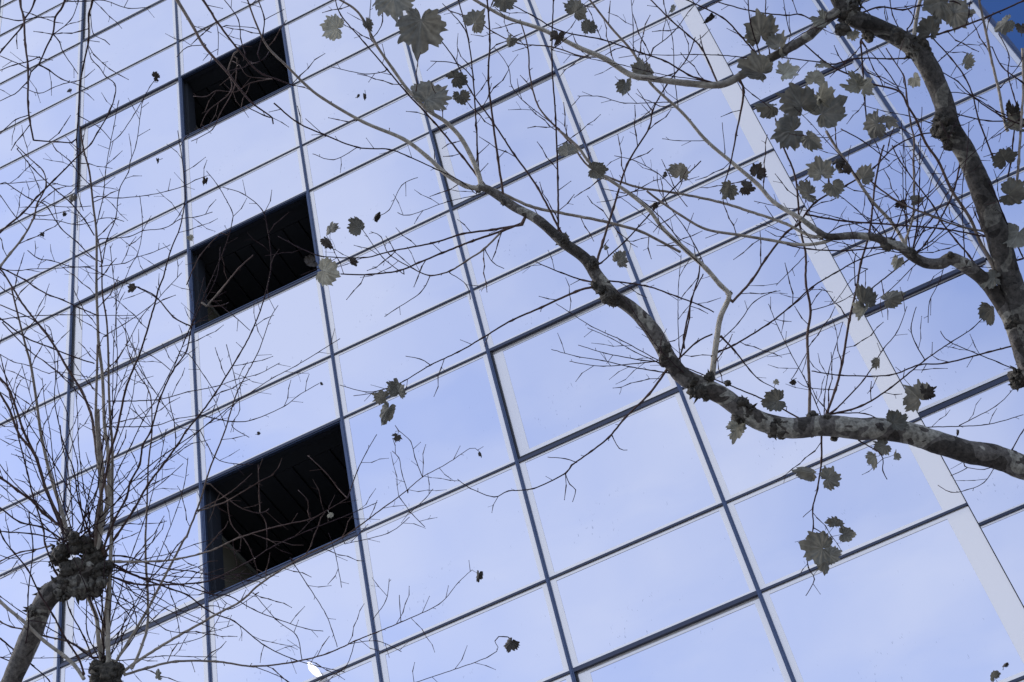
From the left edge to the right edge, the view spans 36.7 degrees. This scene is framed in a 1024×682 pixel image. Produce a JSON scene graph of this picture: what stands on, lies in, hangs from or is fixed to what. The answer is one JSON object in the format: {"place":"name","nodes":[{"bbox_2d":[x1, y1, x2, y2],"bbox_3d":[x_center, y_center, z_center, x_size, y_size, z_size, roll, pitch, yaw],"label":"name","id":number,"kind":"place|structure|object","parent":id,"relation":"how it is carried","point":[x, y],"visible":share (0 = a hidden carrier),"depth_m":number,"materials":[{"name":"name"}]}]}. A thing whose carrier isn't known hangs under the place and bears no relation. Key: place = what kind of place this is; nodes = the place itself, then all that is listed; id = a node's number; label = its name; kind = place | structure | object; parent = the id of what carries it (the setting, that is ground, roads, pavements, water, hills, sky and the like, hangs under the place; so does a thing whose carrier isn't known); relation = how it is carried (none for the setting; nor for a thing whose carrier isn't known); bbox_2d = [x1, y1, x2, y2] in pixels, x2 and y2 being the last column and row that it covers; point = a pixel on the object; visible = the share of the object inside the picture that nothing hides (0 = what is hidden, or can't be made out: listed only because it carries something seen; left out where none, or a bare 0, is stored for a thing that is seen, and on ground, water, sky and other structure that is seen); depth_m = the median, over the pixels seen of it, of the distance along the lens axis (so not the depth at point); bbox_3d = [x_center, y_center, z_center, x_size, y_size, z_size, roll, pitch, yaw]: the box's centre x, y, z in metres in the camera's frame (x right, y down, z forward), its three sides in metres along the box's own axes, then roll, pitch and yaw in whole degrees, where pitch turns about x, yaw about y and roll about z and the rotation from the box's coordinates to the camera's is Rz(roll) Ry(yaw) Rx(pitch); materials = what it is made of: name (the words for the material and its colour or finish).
{"place":"outdoors","nodes":[
{"label":"outdoors","id":0,"kind":"place"},
{"bbox_2d":[0,0,1023,681],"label":"glass building","id":1,"kind":"structure","parent":0,"point":[662,546],"depth_m":14.25,"materials":[{"name":"blue glass"}]},
{"bbox_2d":[83,0,159,39],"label":"window","id":2,"kind":"structure","parent":1,"relation":"in","point":[99,18],"depth_m":21.43,"materials":[{"name":"blue glass"}]},
{"bbox_2d":[78,81,180,189],"bbox_3d":[-4.701,-2.527,19.065,1.481,1.391,0.086,-25,-48,8],"label":"window","id":3,"kind":"structure","parent":1,"relation":"in","point":[161,115],"depth_m":19.04,"materials":[{"name":"blue glass"}]},
{"bbox_2d":[70,253,190,388],"bbox_3d":[-4.050,-0.210,16.484,1.481,1.391,0.086,-25,-48,8],"label":"window","id":4,"kind":"structure","parent":1,"relation":"in","point":[163,329],"depth_m":16.47,"materials":[{"name":"blue glass"}]},
{"bbox_2d":[60,488,203,663],"bbox_3d":[-3.399,2.107,13.903,1.481,1.391,0.086,-25,-48,8],"label":"window","id":5,"kind":"structure","parent":1,"relation":"in","point":[178,530],"depth_m":13.83,"materials":[{"name":"blue glass"}]},
{"bbox_2d":[181,27,289,136],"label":"open window","id":6,"kind":"structure","parent":1,"relation":"in","point":[207,79],"depth_m":19.59,"materials":[{"name":"black metal"}]},
{"bbox_2d":[190,193,317,329],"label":"open window","id":7,"kind":"structure","parent":1,"relation":"in","point":[248,285],"depth_m":17.08,"materials":[{"name":"black metal"}]},
{"bbox_2d":[202,421,356,597],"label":"open window","id":8,"kind":"structure","parent":1,"relation":"in","point":[279,493],"depth_m":14.61,"materials":[{"name":"black metal"}]},
{"bbox_2d":[307,662,321,676],"bbox_3d":[-1.558,2.587,12.190,0.010,0.290,0.221,16,-55,-26],"label":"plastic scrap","id":9,"kind":"object","parent":1,"relation":"attached to","point":[315,671],"visible":0.92,"depth_m":12.18,"materials":[{"name":"white plastic"}]},
{"bbox_2d":[403,0,457,17],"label":"window","id":10,"kind":"structure","parent":1,"relation":"in","point":[421,5],"depth_m":18.14,"materials":[{"name":"blue glass"}]},
{"bbox_2d":[432,74,582,206],"bbox_3d":[-0.056,-2.047,15.843,1.481,1.391,0.086,-25,-48,8],"label":"window","id":11,"kind":"structure","parent":1,"relation":"in","point":[514,125],"depth_m":15.84,"materials":[{"name":"blue glass"}]},
{"bbox_2d":[490,286,676,458],"bbox_3d":[0.596,0.270,13.262,1.481,1.391,0.086,-25,-48,8],"label":"window","id":12,"kind":"structure","parent":1,"relation":"in","point":[544,405],"depth_m":13.23,"materials":[{"name":"blue glass"}]},
{"bbox_2d":[574,597,790,681],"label":"window","id":13,"kind":"structure","parent":1,"relation":"in","point":[737,643],"depth_m":10.96,"materials":[{"name":"blue glass"}]},
{"bbox_2d":[693,0,711,7],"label":"window","id":14,"kind":"structure","parent":1,"relation":"in","point":[701,2],"depth_m":18.64,"materials":[{"name":"blue glass"}]},
{"bbox_2d":[752,60,900,177],"bbox_3d":[3.265,-2.324,16.433,1.375,1.391,0.086,-25,-48,8],"label":"window","id":15,"kind":"structure","parent":1,"relation":"in","point":[799,158],"depth_m":16.27,"materials":[{"name":"blue glass"}]},
{"bbox_2d":[865,260,1017,412],"bbox_3d":[3.916,-0.007,13.852,1.375,1.391,0.086,-25,-48,8],"label":"window","id":16,"kind":"structure","parent":1,"relation":"in","point":[955,302],"depth_m":13.87,"materials":[{"name":"blue glass"}]},
{"label":"ground","id":17,"kind":"structure","parent":0,"visible":0},
{"bbox_2d":[0,0,324,210],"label":"plane tree","id":18,"kind":"object","parent":17,"relation":"on","point":[178,2],"visible":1,"depth_m":5.34,"materials":[{"name":"brown plant"}]},
{"bbox_2d":[0,47,519,681],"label":"plane tree","id":19,"kind":"object","parent":17,"relation":"on","point":[86,573],"visible":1,"depth_m":5.96,"materials":[{"name":"brown plant"}]},
{"bbox_2d":[226,0,1023,681],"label":"plane tree","id":20,"kind":"object","parent":17,"relation":"on","point":[1000,282],"visible":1,"depth_m":5.48,"materials":[{"name":"brown plant"}]}
]}

